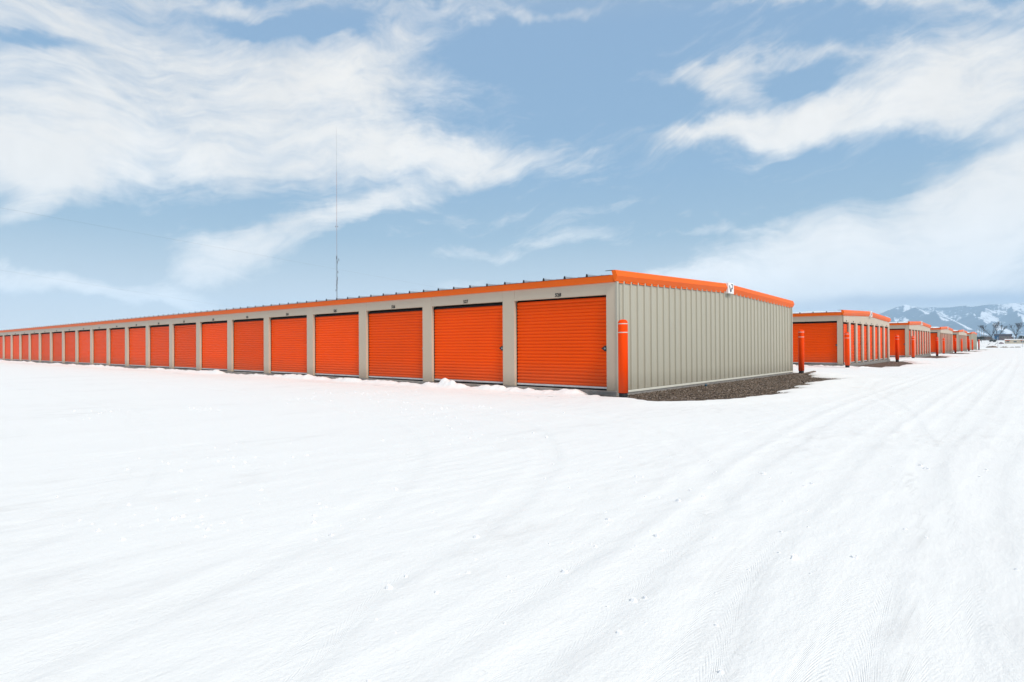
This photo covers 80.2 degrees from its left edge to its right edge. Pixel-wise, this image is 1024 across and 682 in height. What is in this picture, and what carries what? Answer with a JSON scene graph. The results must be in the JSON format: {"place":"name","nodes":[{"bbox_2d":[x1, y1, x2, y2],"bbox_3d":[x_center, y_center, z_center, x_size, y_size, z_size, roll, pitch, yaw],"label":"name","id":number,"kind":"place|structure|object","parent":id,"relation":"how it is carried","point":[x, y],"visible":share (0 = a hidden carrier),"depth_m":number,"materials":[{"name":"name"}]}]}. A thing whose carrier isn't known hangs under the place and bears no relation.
{"place":"outdoors","nodes":[
{"label":"outdoors","id":0,"kind":"place"},
{"bbox_2d":[0,340,1023,681],"bbox_3d":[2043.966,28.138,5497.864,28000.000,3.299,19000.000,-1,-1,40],"label":"snow ground","id":1,"kind":"structure","parent":0,"point":[930,592],"depth_m":3.71,"materials":[{"name":"white snow"}]},
{"bbox_2d":[335,137,337,295],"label":"radio mast","id":2,"kind":"object","parent":1,"relation":"on","point":[336,226],"visible":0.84,"depth_m":240.63,"materials":[{"name":"grey metal"}]},
{"bbox_2d":[978,323,998,336],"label":"bare tree","id":3,"kind":"object","parent":1,"relation":"on","point":[982,326],"visible":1,"depth_m":502.52,"materials":[{"name":"grey plant"}]},
{"bbox_2d":[992,322,1006,333],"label":"bare tree","id":4,"kind":"object","parent":1,"relation":"on","point":[1000,326],"visible":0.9,"depth_m":504.42,"materials":[{"name":"grey plant"}]},
{"bbox_2d":[977,337,1023,346],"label":"chain link fence","id":5,"kind":"object","parent":1,"relation":"on","point":[1000,341],"visible":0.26,"depth_m":154.27,"materials":[{"name":"metal"}]},
{"bbox_2d":[994,334,1011,339],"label":"house","id":6,"kind":"structure","parent":1,"relation":"on","point":[1001,336],"depth_m":495.54,"materials":[{"name":"blue"}]},
{"bbox_2d":[1005,340,1023,343],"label":"mobile home","id":7,"kind":"object","parent":1,"relation":"on","point":[1014,341],"visible":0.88,"depth_m":360.97,"materials":[{"name":"beige"}]},
{"bbox_2d":[1009,322,1023,338],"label":"bare tree","id":8,"kind":"object","parent":1,"relation":"on","point":[1018,326],"visible":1,"depth_m":492.66,"materials":[{"name":"grey plant"}]},
{"bbox_2d":[0,0,1023,329],"label":"sky","id":9,"kind":"structure","parent":0,"point":[816,155],"materials":[{"name":"blue"}]},
{"bbox_2d":[537,373,834,400],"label":"gravel ground","id":10,"kind":"structure","parent":0,"point":[756,386],"depth_m":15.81,"materials":[{"name":"gravel"}]},
{"bbox_2d":[0,270,793,396],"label":"storage building","id":11,"kind":"structure","parent":10,"relation":"on","point":[552,334],"depth_m":17.64,"materials":[{"name":"metal"}]},
{"bbox_2d":[0,336,2,359],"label":"door","id":12,"kind":"structure","parent":11,"relation":"in","point":[1,337],"depth_m":53.64,"materials":[{"name":"orange paint"}]},
{"bbox_2d":[5,335,10,359],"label":"door","id":13,"kind":"structure","parent":11,"relation":"in","point":[7,338],"depth_m":51.97,"materials":[{"name":"orange paint"}]},
{"bbox_2d":[13,335,18,359],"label":"door","id":14,"kind":"structure","parent":11,"relation":"in","point":[15,337],"depth_m":50.11,"materials":[{"name":"orange paint"}]},
{"bbox_2d":[22,334,28,360],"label":"door","id":15,"kind":"structure","parent":11,"relation":"in","point":[25,338],"depth_m":48.02,"materials":[{"name":"orange paint"}]},
{"bbox_2d":[31,334,38,360],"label":"door","id":16,"kind":"structure","parent":11,"relation":"in","point":[34,337],"depth_m":46.11,"materials":[{"name":"orange paint"}]},
{"bbox_2d":[41,333,49,361],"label":"door","id":17,"kind":"structure","parent":11,"relation":"in","point":[45,337],"depth_m":44.15,"materials":[{"name":"orange paint"}]},
{"bbox_2d":[53,332,61,362],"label":"door","id":18,"kind":"structure","parent":11,"relation":"in","point":[57,336],"depth_m":42.11,"materials":[{"name":"orange paint"}]},
{"bbox_2d":[65,331,74,362],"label":"door","id":19,"kind":"structure","parent":11,"relation":"in","point":[69,336],"depth_m":40.18,"materials":[{"name":"orange paint"}]},
{"bbox_2d":[79,330,89,363],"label":"door","id":20,"kind":"structure","parent":11,"relation":"in","point":[84,336],"depth_m":38.15,"materials":[{"name":"orange paint"}]},
{"bbox_2d":[94,329,106,364],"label":"door","id":21,"kind":"structure","parent":11,"relation":"in","point":[100,351],"depth_m":36.15,"materials":[{"name":"orange paint"}]},
{"bbox_2d":[110,328,124,365],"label":"door","id":22,"kind":"structure","parent":11,"relation":"in","point":[117,336],"depth_m":34.22,"materials":[{"name":"orange paint"}]},
{"bbox_2d":[129,327,145,366],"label":"door","id":23,"kind":"structure","parent":11,"relation":"in","point":[137,335],"depth_m":32.20,"materials":[{"name":"orange paint"}]},
{"bbox_2d":[150,325,168,367],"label":"door","id":24,"kind":"structure","parent":11,"relation":"in","point":[159,335],"depth_m":30.25,"materials":[{"name":"orange paint"}]},
{"bbox_2d":[174,323,195,368],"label":"door","id":25,"kind":"structure","parent":11,"relation":"in","point":[184,334],"depth_m":28.25,"materials":[{"name":"orange paint"}]},
{"bbox_2d":[202,321,226,370],"bbox_3d":[-12.786,0.222,26.229,2.654,2.087,0.066,-1,-1,40],"label":"door","id":26,"kind":"structure","parent":11,"relation":"in","point":[214,334],"depth_m":26.26,"materials":[{"name":"orange paint"}]},
{"bbox_2d":[233,319,263,372],"bbox_3d":[-10.470,0.195,24.248,2.654,2.087,0.082,-1,-1,40],"label":"door","id":27,"kind":"structure","parent":11,"relation":"in","point":[248,335],"depth_m":24.27,"materials":[{"name":"orange paint"}]},
{"bbox_2d":[271,316,306,374],"bbox_3d":[-8.149,0.165,22.272,2.654,2.087,0.082,-1,-1,40],"label":"door","id":28,"kind":"structure","parent":11,"relation":"in","point":[288,334],"depth_m":22.27,"materials":[{"name":"orange paint"}]},
{"bbox_2d":[315,313,358,377],"bbox_3d":[-5.828,0.138,20.297,2.654,2.087,0.082,-1,-1,40],"label":"door","id":29,"kind":"structure","parent":11,"relation":"in","point":[336,335],"depth_m":20.29,"materials":[{"name":"orange paint"}]},
{"bbox_2d":[368,309,422,380],"bbox_3d":[-3.507,0.115,18.322,2.654,2.087,0.082,-1,-1,40],"label":"door","id":30,"kind":"structure","parent":11,"relation":"in","point":[395,338],"depth_m":18.30,"materials":[{"name":"orange paint"}]},
{"bbox_2d":[434,303,502,384],"bbox_3d":[-1.193,0.081,16.339,2.654,2.087,0.102,-1,-1,40],"label":"door","id":31,"kind":"structure","parent":11,"relation":"in","point":[468,340],"depth_m":16.30,"materials":[{"name":"orange paint"}]},
{"bbox_2d":[516,297,606,389],"bbox_3d":[1.128,0.062,14.363,2.654,2.087,0.102,-1,-1,40],"label":"door","id":32,"kind":"structure","parent":11,"relation":"in","point":[561,343],"depth_m":14.32,"materials":[{"name":"orange paint"}]},
{"bbox_2d":[618,319,627,397],"bbox_3d":[2.346,0.429,12.848,0.210,1.771,0.210,-1,-1,40],"label":"bollard","id":33,"kind":"object","parent":10,"relation":"on","point":[622,357],"visible":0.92,"depth_m":12.76,"materials":[{"name":"orange plastic"}]},
{"bbox_2d":[798,330,803,373],"bbox_3d":[10.917,0.456,22.958,0.210,1.771,0.210,0,0,40],"label":"bollard","id":34,"kind":"object","parent":10,"relation":"on","point":[800,351],"visible":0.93,"depth_m":22.88,"materials":[{"name":"orange plastic"}]},
{"bbox_2d":[856,351,976,367],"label":"gravel ground","id":35,"kind":"structure","parent":0,"point":[890,364],"depth_m":34.95,"materials":[{"name":"gravel"}]},
{"bbox_2d":[793,310,890,365],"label":"storage building","id":36,"kind":"structure","parent":35,"relation":"on","point":[824,338],"depth_m":30.61,"materials":[{"name":"metal"}]},
{"bbox_2d":[793,322,836,363],"bbox_3d":[14.847,0.100,30.482,2.654,2.087,0.082,-1,-1,40],"label":"door","id":37,"kind":"structure","parent":36,"relation":"in","point":[820,338],"depth_m":30.20,"materials":[{"name":"orange paint"}]},
{"bbox_2d":[793,311,837,312],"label":"roof snow","id":38,"kind":"structure","parent":36,"relation":"on","point":[815,311],"depth_m":30.30,"materials":[{"name":"white snow"}]},
{"bbox_2d":[843,323,847,363],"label":"door","id":39,"kind":"structure","parent":36,"relation":"in","point":[845,325],"depth_m":30.07,"materials":[{"name":"orange paint"}]},
{"bbox_2d":[851,324,854,362],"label":"door","id":40,"kind":"structure","parent":36,"relation":"in","point":[852,325],"depth_m":31.49,"materials":[{"name":"orange paint"}]},
{"bbox_2d":[857,324,860,361],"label":"door","id":41,"kind":"structure","parent":36,"relation":"in","point":[859,326],"depth_m":32.69,"materials":[{"name":"orange paint"}]},
{"bbox_2d":[864,325,866,361],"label":"door","id":42,"kind":"structure","parent":36,"relation":"in","point":[865,326],"depth_m":33.88,"materials":[{"name":"orange paint"}]},
{"bbox_2d":[870,326,872,360],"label":"door","id":43,"kind":"structure","parent":36,"relation":"in","point":[871,337],"depth_m":35.15,"materials":[{"name":"orange paint"}]},
{"bbox_2d":[875,326,877,359],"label":"door","id":44,"kind":"structure","parent":36,"relation":"in","point":[876,327],"depth_m":36.31,"materials":[{"name":"orange paint"}]},
{"bbox_2d":[880,327,882,359],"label":"door","id":45,"kind":"structure","parent":36,"relation":"in","point":[881,333],"depth_m":37.54,"materials":[{"name":"orange paint"}]},
{"bbox_2d":[885,327,886,358],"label":"door","id":46,"kind":"structure","parent":36,"relation":"in","point":[885,327],"depth_m":38.71,"materials":[{"name":"orange paint"}]},
{"bbox_2d":[844,332,849,367],"bbox_3d":[15.659,0.470,28.415,0.210,1.771,0.210,-1,-1,40],"label":"bollard","id":47,"kind":"object","parent":35,"relation":"on","point":[847,349],"visible":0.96,"depth_m":28.34,"materials":[{"name":"orange plastic"}]},
{"bbox_2d":[895,335,898,361],"bbox_3d":[24.115,0.494,38.081,0.210,1.771,0.210,0,0,40],"label":"bollard","id":48,"kind":"object","parent":35,"relation":"on","point":[897,348],"visible":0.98,"depth_m":38.00,"materials":[{"name":"orange plastic"}]},
{"bbox_2d":[889,321,930,357],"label":"storage building","id":49,"kind":"structure","parent":35,"relation":"on","point":[918,330],"depth_m":46.40,"materials":[{"name":"metal"}]},
{"bbox_2d":[889,329,904,356],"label":"door","id":50,"kind":"structure","parent":49,"relation":"in","point":[892,332],"depth_m":46.00,"materials":[{"name":"orange paint"}]},
{"bbox_2d":[909,330,910,356],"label":"door","id":51,"kind":"structure","parent":49,"relation":"in","point":[909,330],"depth_m":46.44,"materials":[{"name":"orange paint"}]},
{"bbox_2d":[915,330,916,355],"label":"door","id":52,"kind":"structure","parent":49,"relation":"in","point":[915,330],"depth_m":48.70,"materials":[{"name":"orange paint"}]},
{"bbox_2d":[911,336,914,357],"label":"bollard","id":53,"kind":"object","parent":35,"relation":"on","point":[913,346],"visible":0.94,"depth_m":44.52,"materials":[{"name":"orange plastic"}]},
{"bbox_2d":[936,337,938,355],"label":"bollard","id":54,"kind":"object","parent":35,"relation":"on","point":[937,349],"visible":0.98,"depth_m":54.17,"materials":[{"name":"orange plastic"}]},
{"bbox_2d":[930,326,952,353],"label":"storage building","id":55,"kind":"structure","parent":35,"relation":"on","point":[946,333],"depth_m":62.65,"materials":[{"name":"metal"}]},
{"bbox_2d":[930,333,936,352],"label":"door","id":56,"kind":"structure","parent":55,"relation":"in","point":[933,336],"depth_m":62.03,"materials":[{"name":"orange paint"}]},
{"bbox_2d":[942,338,944,353],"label":"bollard","id":57,"kind":"object","parent":35,"relation":"on","point":[943,345],"visible":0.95,"depth_m":60.91,"materials":[{"name":"orange plastic"}]},
{"bbox_2d":[954,338,956,352],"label":"bollard","id":58,"kind":"object","parent":35,"relation":"on","point":[955,347],"visible":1,"depth_m":68.38,"materials":[{"name":"orange plastic"}]},
{"bbox_2d":[953,329,967,351],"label":"storage building","id":59,"kind":"structure","parent":35,"relation":"on","point":[958,335],"depth_m":79.54,"materials":[{"name":"metal"}]},
{"bbox_2d":[967,332,976,349],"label":"storage building","id":60,"kind":"structure","parent":35,"relation":"on","point":[971,335],"depth_m":96.87,"materials":[{"name":"metal"}]},
{"bbox_2d":[879,302,1023,339],"bbox_3d":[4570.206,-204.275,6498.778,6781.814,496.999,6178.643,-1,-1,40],"label":"mountains","id":61,"kind":"structure","parent":0,"point":[969,318],"depth_m":5933.02,"materials":[{"name":"white snow"}]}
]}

